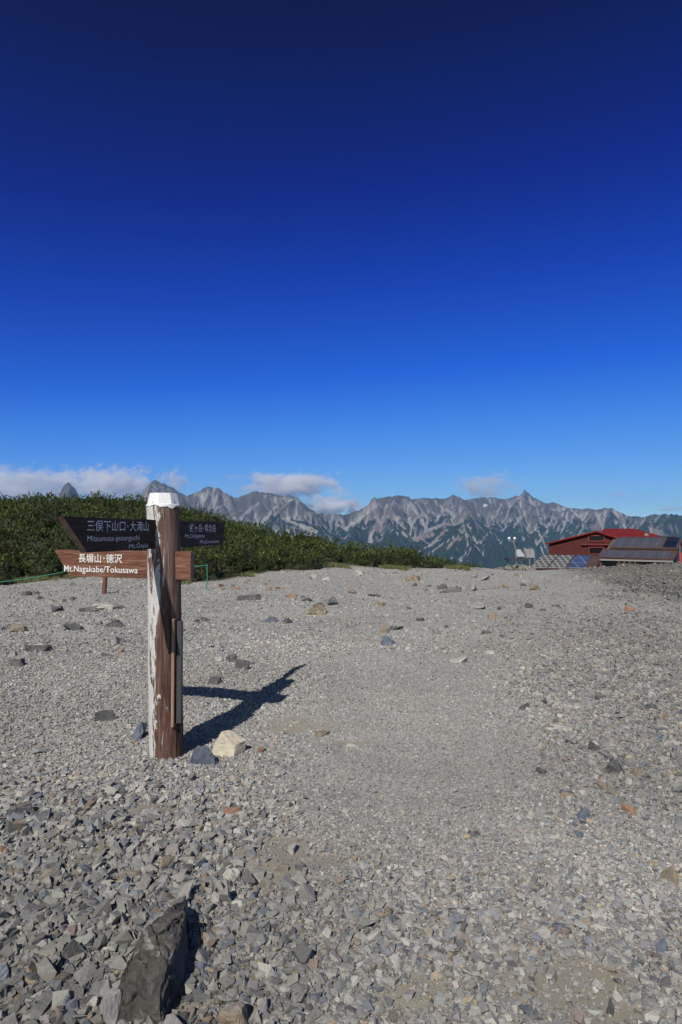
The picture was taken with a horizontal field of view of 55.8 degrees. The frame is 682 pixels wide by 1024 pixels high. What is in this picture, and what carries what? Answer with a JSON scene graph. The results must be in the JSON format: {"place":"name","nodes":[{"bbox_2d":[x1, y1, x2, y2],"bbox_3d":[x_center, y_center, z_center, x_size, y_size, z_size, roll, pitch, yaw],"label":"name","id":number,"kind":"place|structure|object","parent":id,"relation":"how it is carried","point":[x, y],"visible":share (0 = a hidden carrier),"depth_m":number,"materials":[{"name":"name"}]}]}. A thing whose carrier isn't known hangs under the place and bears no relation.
{"place":"outdoors","nodes":[
{"label":"outdoors","id":0,"kind":"place"},
{"bbox_2d":[3,562,473,584],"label":"grass","id":1,"kind":"structure","parent":0,"point":[334,564],"depth_m":23.71,"materials":[{"name":"plant"}]},
{"bbox_2d":[0,515,681,1023],"bbox_3d":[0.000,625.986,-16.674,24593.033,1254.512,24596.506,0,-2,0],"label":"ground","id":2,"kind":"structure","parent":0,"point":[626,1011],"depth_m":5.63,"materials":[{"name":"gravel"}]},
{"bbox_2d":[0,963,9,981],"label":"stone","id":3,"kind":"object","parent":2,"relation":"on","point":[4,973],"visible":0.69,"depth_m":2.24,"materials":[{"name":"stone"}]},
{"bbox_2d":[10,658,24,666],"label":"stone","id":4,"kind":"object","parent":2,"relation":"on","point":[17,662],"visible":0.88,"depth_m":7.65,"materials":[{"name":"stone"}]},
{"bbox_2d":[9,624,27,631],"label":"stone","id":5,"kind":"object","parent":2,"relation":"on","point":[17,628],"visible":0.83,"depth_m":10.27,"materials":[{"name":"stone"}]},
{"bbox_2d":[6,803,33,814],"bbox_3d":[-1.772,1.656,3.564,0.140,0.072,0.067,-6,3,-20],"label":"rock","id":6,"kind":"object","parent":2,"relation":"on","point":[21,808],"visible":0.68,"depth_m":3.56,"materials":[{"name":"stone"}]},
{"bbox_2d":[21,591,31,595],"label":"stone","id":7,"kind":"object","parent":2,"relation":"on","point":[25,593],"visible":0.91,"depth_m":15.68,"materials":[{"name":"stone"}]},
{"bbox_2d":[22,961,36,984],"bbox_3d":[-1.064,1.610,2.260,0.064,0.062,0.086,-12,-12,13],"label":"stone","id":8,"kind":"object","parent":2,"relation":"on","point":[31,967],"visible":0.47,"depth_m":2.24,"materials":[{"name":"stone"}]},
{"bbox_2d":[25,645,53,651],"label":"rock","id":9,"kind":"object","parent":2,"relation":"on","point":[32,648],"visible":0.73,"depth_m":8.55,"materials":[{"name":"stone"}]},
{"bbox_2d":[31,747,50,753],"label":"rock","id":10,"kind":"object","parent":2,"relation":"on","point":[35,750],"visible":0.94,"depth_m":4.70,"materials":[{"name":"stone"}]},
{"bbox_2d":[36,915,45,920],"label":"stone","id":11,"kind":"object","parent":2,"relation":"on","point":[40,917],"visible":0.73,"depth_m":2.56,"materials":[{"name":"stone"}]},
{"bbox_2d":[39,924,53,931],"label":"stone","id":12,"kind":"object","parent":2,"relation":"on","point":[49,927],"visible":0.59,"depth_m":2.49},
{"bbox_2d":[49,587,61,591],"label":"rock","id":13,"kind":"object","parent":2,"relation":"on","point":[56,589],"visible":0.74,"depth_m":17.14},
{"bbox_2d":[52,605,63,611],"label":"rock","id":14,"kind":"object","parent":2,"relation":"on","point":[57,608],"visible":0.94,"depth_m":12.92,"materials":[{"name":"stone"}]},
{"bbox_2d":[53,903,65,910],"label":"stone","id":15,"kind":"object","parent":2,"relation":"on","point":[61,907],"visible":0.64,"depth_m":2.64,"materials":[{"name":"stone"}]},
{"bbox_2d":[61,988,72,1003],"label":"stone","id":16,"kind":"object","parent":2,"relation":"on","point":[66,999],"visible":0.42,"depth_m":2.12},
{"bbox_2d":[62,872,72,881],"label":"stone","id":17,"kind":"object","parent":2,"relation":"on","point":[70,878],"visible":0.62,"depth_m":2.88,"materials":[{"name":"stone"}]},
{"bbox_2d":[64,997,78,1010],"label":"rock","id":18,"kind":"object","parent":2,"relation":"on","point":[72,1003],"visible":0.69,"depth_m":2.10,"materials":[{"name":"stone"}]},
{"bbox_2d":[63,622,83,630],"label":"rock","id":19,"kind":"object","parent":2,"relation":"on","point":[72,626],"visible":0.77,"depth_m":10.19,"materials":[{"name":"stone"}]},
{"bbox_2d":[62,939,86,958],"bbox_3d":[-0.967,1.605,2.344,0.094,0.068,0.069,-9,13,-38],"label":"stone","id":20,"kind":"object","parent":2,"relation":"on","point":[73,947],"visible":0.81,"depth_m":2.35,"materials":[{"name":"stone"}]},
{"bbox_2d":[72,816,79,827],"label":"stone","id":21,"kind":"object","parent":2,"relation":"on","point":[76,821],"visible":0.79,"depth_m":3.37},
{"bbox_2d":[72,882,82,890],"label":"rock","id":22,"kind":"object","parent":2,"relation":"on","point":[76,886],"visible":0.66,"depth_m":2.79,"materials":[{"name":"stone"}]},
{"bbox_2d":[77,796,86,806],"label":"stone","id":23,"kind":"object","parent":2,"relation":"on","point":[82,802],"visible":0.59,"depth_m":3.64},
{"bbox_2d":[79,605,98,611],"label":"rock","id":24,"kind":"object","parent":2,"relation":"on","point":[87,609],"visible":0.79,"depth_m":12.97,"materials":[{"name":"stone"}]},
{"bbox_2d":[84,624,95,628],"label":"rock","id":25,"kind":"object","parent":2,"relation":"on","point":[86,626],"visible":0.77,"depth_m":10.36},
{"bbox_2d":[87,996,98,1009],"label":"stone","id":26,"kind":"object","parent":2,"relation":"on","point":[94,1000],"visible":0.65,"depth_m":2.12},
{"bbox_2d":[93,873,105,883],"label":"stone","id":27,"kind":"object","parent":2,"relation":"on","point":[98,878],"visible":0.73,"depth_m":2.86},
{"bbox_2d":[93,603,113,609],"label":"rock","id":28,"kind":"object","parent":2,"relation":"on","point":[106,606],"visible":0.73,"depth_m":13.46,"materials":[{"name":"stone"}]},
{"bbox_2d":[102,577,107,593],"bbox_3d":[-5.974,1.758,16.313,0.121,0.822,0.124,3,-2,0],"label":"stake","id":29,"kind":"object","parent":2,"relation":"on","point":[104,586],"visible":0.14,"depth_m":16.26,"materials":[{"name":"brown wood"}]},
{"bbox_2d":[95,710,116,721],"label":"rock","id":30,"kind":"object","parent":2,"relation":"on","point":[106,715],"visible":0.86,"depth_m":5.46,"materials":[{"name":"stone"}]},
{"bbox_2d":[100,988,123,1023],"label":"rock","id":31,"kind":"object","parent":2,"relation":"on","point":[111,1003],"visible":0.84,"depth_m":2.04,"materials":[{"name":"stone"}]},
{"bbox_2d":[105,619,124,627],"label":"rock","id":32,"kind":"object","parent":2,"relation":"on","point":[117,623],"visible":0.87,"depth_m":10.60,"materials":[{"name":"stone"}]},
{"bbox_2d":[110,636,119,645],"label":"stone","id":33,"kind":"object","parent":2,"relation":"on","point":[114,640],"visible":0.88,"depth_m":9.11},
{"bbox_2d":[119,870,141,876],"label":"rock","id":34,"kind":"object","parent":2,"relation":"on","point":[129,873],"visible":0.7,"depth_m":2.92,"materials":[{"name":"stone"}]},
{"bbox_2d":[127,900,136,910],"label":"stone","id":35,"kind":"object","parent":2,"relation":"on","point":[131,905],"visible":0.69,"depth_m":2.64,"materials":[{"name":"stone"}]},
{"bbox_2d":[131,722,146,739],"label":"rock","id":36,"kind":"object","parent":2,"relation":"on","point":[139,731],"visible":0.7,"depth_m":5.03,"materials":[{"name":"stone"}]},
{"bbox_2d":[55,493,224,759],"bbox_3d":[-1.650,0.937,4.734,1.181,2.149,2.390,0,-2,0],"label":"signpost","id":37,"kind":"object","parent":2,"relation":"on","point":[162,534],"visible":0.88,"depth_m":4.61,"materials":[{"name":"brown wood"}]},
{"bbox_2d":[135,784,145,792],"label":"stone","id":38,"kind":"object","parent":2,"relation":"on","point":[140,788],"visible":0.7,"depth_m":3.94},
{"bbox_2d":[117,902,189,1023],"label":"rock","id":39,"kind":"object","parent":2,"relation":"on","point":[152,977],"visible":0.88,"depth_m":2.16,"materials":[{"name":"stone"}]},
{"bbox_2d":[173,811,184,818],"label":"stone","id":40,"kind":"object","parent":2,"relation":"on","point":[179,815],"visible":0.71,"depth_m":3.55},
{"bbox_2d":[183,863,192,869],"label":"stone","id":41,"kind":"object","parent":2,"relation":"on","point":[187,865],"visible":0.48,"depth_m":3.00,"materials":[{"name":"stone"}]},
{"bbox_2d":[186,957,197,965],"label":"stone","id":42,"kind":"object","parent":2,"relation":"on","point":[190,961],"visible":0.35,"depth_m":2.35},
{"bbox_2d":[194,858,205,867],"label":"stone","id":43,"kind":"object","parent":2,"relation":"on","point":[200,863],"visible":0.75,"depth_m":3.02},
{"bbox_2d":[196,983,204,991],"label":"rock","id":44,"kind":"object","parent":2,"relation":"on","point":[199,987],"visible":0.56,"depth_m":2.21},
{"bbox_2d":[194,961,207,971],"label":"stone","id":45,"kind":"object","parent":2,"relation":"on","point":[199,965],"visible":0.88,"depth_m":2.31,"materials":[{"name":"stone"}]},
{"bbox_2d":[189,745,216,765],"bbox_3d":[-0.963,1.710,4.503,0.206,0.158,0.086,8,1,-11],"label":"rock","id":46,"kind":"object","parent":2,"relation":"on","point":[203,755],"visible":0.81,"depth_m":4.47,"materials":[{"name":"stone"}]},
{"bbox_2d":[200,932,212,943],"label":"stone","id":47,"kind":"object","parent":2,"relation":"on","point":[205,936],"visible":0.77,"depth_m":2.48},
{"bbox_2d":[208,675,221,684],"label":"rock","id":48,"kind":"object","parent":2,"relation":"on","point":[216,680],"visible":0.96,"depth_m":6.57,"materials":[{"name":"stone"}]},
{"bbox_2d":[212,730,245,757],"bbox_3d":[-0.828,1.726,4.758,0.185,0.181,0.191,-1,-2,31],"label":"rock","id":49,"kind":"object","parent":2,"relation":"on","point":[229,743],"visible":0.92,"depth_m":4.73,"materials":[{"name":"stone"}]},
{"bbox_2d":[225,654,236,661],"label":"rock","id":50,"kind":"object","parent":2,"relation":"on","point":[231,657],"visible":0.93,"depth_m":7.84,"materials":[{"name":"stone"}]},
{"bbox_2d":[216,1001,248,1023],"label":"rock","id":51,"kind":"object","parent":2,"relation":"on","point":[235,1013],"visible":0.99,"depth_m":2.06,"materials":[{"name":"stone"}]},
{"bbox_2d":[223,807,241,815],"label":"rock","id":52,"kind":"object","parent":2,"relation":"on","point":[230,810],"visible":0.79,"depth_m":3.64,"materials":[{"name":"stone"}]},
{"bbox_2d":[0,488,482,584],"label":"dwarf pine scrub","id":53,"kind":"object","parent":2,"relation":"on","point":[29,545],"visible":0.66,"depth_m":26.28,"materials":[{"name":"plant"}]},
{"bbox_2d":[235,659,250,669],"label":"stone","id":54,"kind":"object","parent":2,"relation":"on","point":[241,664],"visible":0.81,"depth_m":7.37,"materials":[{"name":"stone"}]},
{"bbox_2d":[236,593,259,600],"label":"rock","id":55,"kind":"object","parent":2,"relation":"on","point":[249,597],"visible":0.76,"depth_m":15.07,"materials":[{"name":"stone"}]},
{"bbox_2d":[265,616,278,621],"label":"rock","id":56,"kind":"object","parent":2,"relation":"on","point":[271,619],"visible":0.8,"depth_m":11.43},
{"bbox_2d":[295,863,304,869],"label":"rock","id":57,"kind":"object","parent":2,"relation":"on","point":[299,866],"visible":0.92,"depth_m":3.04,"materials":[{"name":"stone"}]},
{"bbox_2d":[308,604,327,614],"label":"rock","id":58,"kind":"object","parent":2,"relation":"on","point":[319,609],"visible":0.87,"depth_m":12.49,"materials":[{"name":"stone"}]},
{"bbox_2d":[315,730,329,736],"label":"rock","id":59,"kind":"object","parent":2,"relation":"on","point":[320,733],"visible":0.98,"depth_m":5.12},
{"bbox_2d":[327,596,337,604],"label":"stone","id":60,"kind":"object","parent":2,"relation":"on","point":[332,600],"visible":0.77,"depth_m":13.71,"materials":[{"name":"stone"}]},
{"bbox_2d":[328,607,337,612],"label":"rock","id":61,"kind":"object","parent":2,"relation":"on","point":[333,610],"visible":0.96,"depth_m":12.61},
{"bbox_2d":[352,570,363,575],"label":"rock","id":62,"kind":"object","parent":2,"relation":"on","point":[358,572],"visible":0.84,"depth_m":23.15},
{"bbox_2d":[379,625,388,633],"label":"rock","id":63,"kind":"object","parent":2,"relation":"on","point":[383,629],"visible":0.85,"depth_m":9.99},
{"bbox_2d":[381,635,394,645],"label":"rock","id":64,"kind":"object","parent":2,"relation":"on","point":[387,641],"visible":0.85,"depth_m":9.04,"materials":[{"name":"stone"}]},
{"bbox_2d":[389,626,402,629],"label":"rock","id":65,"kind":"object","parent":2,"relation":"on","point":[394,627],"visible":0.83,"depth_m":10.23,"materials":[{"name":"stone"}]},
{"bbox_2d":[405,575,420,581],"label":"rock","id":66,"kind":"object","parent":2,"relation":"on","point":[412,578],"visible":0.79,"depth_m":20.29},
{"bbox_2d":[438,583,447,589],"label":"stone","id":67,"kind":"object","parent":2,"relation":"on","point":[443,586],"visible":0.73,"depth_m":17.50,"materials":[{"name":"stone"}]},
{"bbox_2d":[438,587,460,592],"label":"rock","id":68,"kind":"object","parent":2,"relation":"on","point":[453,589],"visible":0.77,"depth_m":16.29,"materials":[{"name":"stone"}]},
{"bbox_2d":[450,656,467,662],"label":"rock","id":69,"kind":"object","parent":2,"relation":"on","point":[459,659],"visible":0.87,"depth_m":7.73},
{"bbox_2d":[464,583,475,590],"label":"stone","id":70,"kind":"object","parent":2,"relation":"on","point":[470,586],"visible":0.83,"depth_m":16.29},
{"bbox_2d":[468,830,479,836],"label":"rock","id":71,"kind":"object","parent":2,"relation":"on","point":[472,833],"visible":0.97,"depth_m":3.39,"materials":[{"name":"stone"}]},
{"bbox_2d":[468,602,484,609],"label":"stone","id":72,"kind":"object","parent":2,"relation":"on","point":[477,605],"visible":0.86,"depth_m":12.92,"materials":[{"name":"stone"}]},
{"bbox_2d":[475,575,489,579],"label":"rock","id":73,"kind":"object","parent":2,"relation":"on","point":[484,577],"visible":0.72,"depth_m":20.08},
{"bbox_2d":[488,613,499,618],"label":"rock","id":74,"kind":"object","parent":2,"relation":"on","point":[492,615],"visible":0.72,"depth_m":11.62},
{"bbox_2d":[494,564,536,570],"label":"stone wall","id":75,"kind":"structure","parent":2,"relation":"on","point":[518,567],"depth_m":32.42,"materials":[{"name":"stone"}]},
{"bbox_2d":[504,547,535,569],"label":"equipment rack","id":76,"kind":"object","parent":2,"relation":"on","point":[529,553],"visible":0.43,"depth_m":40.32,"materials":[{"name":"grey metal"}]},
{"bbox_2d":[508,537,516,563],"bbox_3d":[10.625,2.901,39.912,0.585,2.714,0.126,0,-2,0],"label":"lamp mast","id":77,"kind":"object","parent":76,"relation":"on","point":[509,538],"visible":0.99,"depth_m":39.92,"materials":[{"name":"grey metal"}]},
{"bbox_2d":[519,703,529,709],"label":"rock","id":78,"kind":"object","parent":2,"relation":"on","point":[523,706],"visible":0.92,"depth_m":5.81,"materials":[{"name":"stone"}]},
{"bbox_2d":[520,579,531,585],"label":"stone","id":79,"kind":"object","parent":2,"relation":"on","point":[523,582],"visible":0.8,"depth_m":17.93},
{"bbox_2d":[528,584,539,590],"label":"stone","id":80,"kind":"object","parent":2,"relation":"on","point":[533,587],"visible":0.83,"depth_m":16.63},
{"bbox_2d":[535,767,546,773],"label":"stone","id":81,"kind":"object","parent":2,"relation":"on","point":[540,770],"visible":0.93,"depth_m":4.30,"materials":[{"name":"stone"}]},
{"bbox_2d":[535,805,548,816],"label":"stone","id":82,"kind":"object","parent":2,"relation":"on","point":[541,810],"visible":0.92,"depth_m":3.67,"materials":[{"name":"stone"}]},
{"bbox_2d":[545,724,572,731],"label":"rock","id":83,"kind":"object","parent":2,"relation":"on","point":[560,727],"visible":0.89,"depth_m":5.23,"materials":[{"name":"stone"}]},
{"bbox_2d":[557,813,565,819],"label":"stone","id":84,"kind":"object","parent":2,"relation":"on","point":[562,816],"visible":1,"depth_m":3.59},
{"bbox_2d":[531,555,600,569],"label":"solar panels","id":85,"kind":"structure","parent":2,"relation":"on","point":[550,562],"depth_m":47.04,"materials":[{"name":"blue glass"}]},
{"bbox_2d":[562,707,570,712],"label":"stone","id":86,"kind":"object","parent":2,"relation":"on","point":[565,709],"visible":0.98,"depth_m":5.72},
{"bbox_2d":[559,791,574,797],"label":"rock","id":87,"kind":"object","parent":2,"relation":"on","point":[564,793],"visible":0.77,"depth_m":3.91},
{"bbox_2d":[572,792,581,800],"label":"stone","id":88,"kind":"object","parent":2,"relation":"on","point":[577,795],"visible":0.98,"depth_m":3.87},
{"bbox_2d":[573,830,583,836],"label":"stone","id":89,"kind":"object","parent":2,"relation":"on","point":[578,833],"visible":0.98,"depth_m":3.40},
{"bbox_2d":[576,807,589,820],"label":"stone","id":90,"kind":"object","parent":2,"relation":"on","point":[583,813],"visible":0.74,"depth_m":3.60,"materials":[{"name":"stone"}]},
{"bbox_2d":[579,698,592,708],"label":"rock","id":91,"kind":"object","parent":2,"relation":"on","point":[583,702],"visible":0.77,"depth_m":5.83,"materials":[{"name":"stone"}]},
{"bbox_2d":[588,741,599,750],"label":"rock","id":92,"kind":"object","parent":2,"relation":"on","point":[593,746],"visible":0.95,"depth_m":4.80,"materials":[{"name":"stone"}]},
{"bbox_2d":[589,923,609,930],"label":"rock","id":93,"kind":"object","parent":2,"relation":"on","point":[600,926],"visible":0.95,"depth_m":2.60,"materials":[{"name":"stone"}]},
{"bbox_2d":[545,529,658,566],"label":"mountain hut","id":94,"kind":"object","parent":2,"relation":"on","point":[593,543],"visible":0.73,"depth_m":62.15,"materials":[{"name":"wood"}]},
{"bbox_2d":[588,547,603,554],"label":"window","id":95,"kind":"structure","parent":94,"relation":"in","point":[591,550],"depth_m":61.35,"materials":[{"name":"black glass"}]},
{"bbox_2d":[588,535,604,541],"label":"window","id":96,"kind":"structure","parent":94,"relation":"in","point":[591,538],"depth_m":61.32,"materials":[{"name":"black glass"}]},
{"bbox_2d":[596,781,609,791],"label":"stone","id":97,"kind":"object","parent":2,"relation":"on","point":[602,785],"visible":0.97,"depth_m":4.02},
{"bbox_2d":[606,998,613,1015],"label":"rock","id":98,"kind":"object","parent":2,"relation":"on","point":[610,1008],"visible":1,"depth_m":2.13,"materials":[{"name":"stone"}]},
{"bbox_2d":[605,759,624,773],"bbox_3d":[1.848,1.720,4.334,0.138,0.102,0.124,4,5,-6],"label":"rock","id":99,"kind":"object","parent":2,"relation":"on","point":[613,766],"visible":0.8,"depth_m":4.31,"materials":[{"name":"stone"}]},
{"bbox_2d":[621,803,636,814],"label":"rock","id":100,"kind":"object","parent":2,"relation":"on","point":[627,808],"visible":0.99,"depth_m":3.69,"materials":[{"name":"stone"}]},
{"bbox_2d":[624,606,635,610],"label":"rock","id":101,"kind":"object","parent":2,"relation":"on","point":[626,608],"visible":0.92,"depth_m":12.55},
{"bbox_2d":[629,767,642,777],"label":"rock","id":102,"kind":"object","parent":2,"relation":"on","point":[637,772],"visible":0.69,"depth_m":4.26,"materials":[{"name":"stone"}]},
{"bbox_2d":[598,536,681,566],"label":"annex","id":103,"kind":"object","parent":2,"relation":"on","point":[626,551],"visible":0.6,"depth_m":51.20,"materials":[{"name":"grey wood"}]},
{"bbox_2d":[602,562,616,566],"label":"window","id":104,"kind":"structure","parent":103,"relation":"in","point":[606,564],"depth_m":51.46,"materials":[{"name":"black glass"}]},
{"bbox_2d":[645,704,657,709],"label":"rock","id":105,"kind":"object","parent":2,"relation":"on","point":[650,706],"visible":0.78,"depth_m":5.66,"materials":[{"name":"stone"}]},
{"bbox_2d":[650,937,667,953],"bbox_3d":[1.202,1.654,2.442,0.068,0.062,0.062,0,-2,7],"label":"rock","id":106,"kind":"object","parent":2,"relation":"on","point":[661,945],"visible":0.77,"depth_m":2.45,"materials":[{"name":"stone"}]},
{"bbox_2d":[655,829,664,834],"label":"stone","id":107,"kind":"object","parent":2,"relation":"on","point":[659,831],"visible":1,"depth_m":3.43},
{"bbox_2d":[657,712,665,718],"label":"stone","id":108,"kind":"object","parent":2,"relation":"on","point":[662,715],"visible":0.81,"depth_m":5.42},
{"bbox_2d":[660,866,678,884],"bbox_3d":[1.512,1.667,2.967,0.034,0.092,0.088,10,-9,-38],"label":"rock","id":109,"kind":"object","parent":2,"relation":"on","point":[670,873],"visible":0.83,"depth_m":2.95,"materials":[{"name":"stone"}]},
{"bbox_3d":[-3.654,1.811,17.554,0.062,0.806,0.032,0,-2,0],"label":"rope stake","id":110,"kind":"object","parent":2,"relation":"on","visible":0},
{"bbox_2d":[0,565,206,581],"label":"rope","id":111,"kind":"object","parent":110,"relation":"attached to","point":[57,573],"visible":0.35,"depth_m":17.78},
{"bbox_2d":[0,0,681,517],"label":"sky","id":112,"kind":"structure","parent":0,"point":[333,256],"materials":[{"name":"blue"}]},
{"bbox_2d":[58,480,681,568],"bbox_3d":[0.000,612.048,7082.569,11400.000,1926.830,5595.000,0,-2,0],"label":"mountains","id":113,"kind":"structure","parent":0,"point":[478,531],"depth_m":7152.35,"materials":[{"name":"stone"}]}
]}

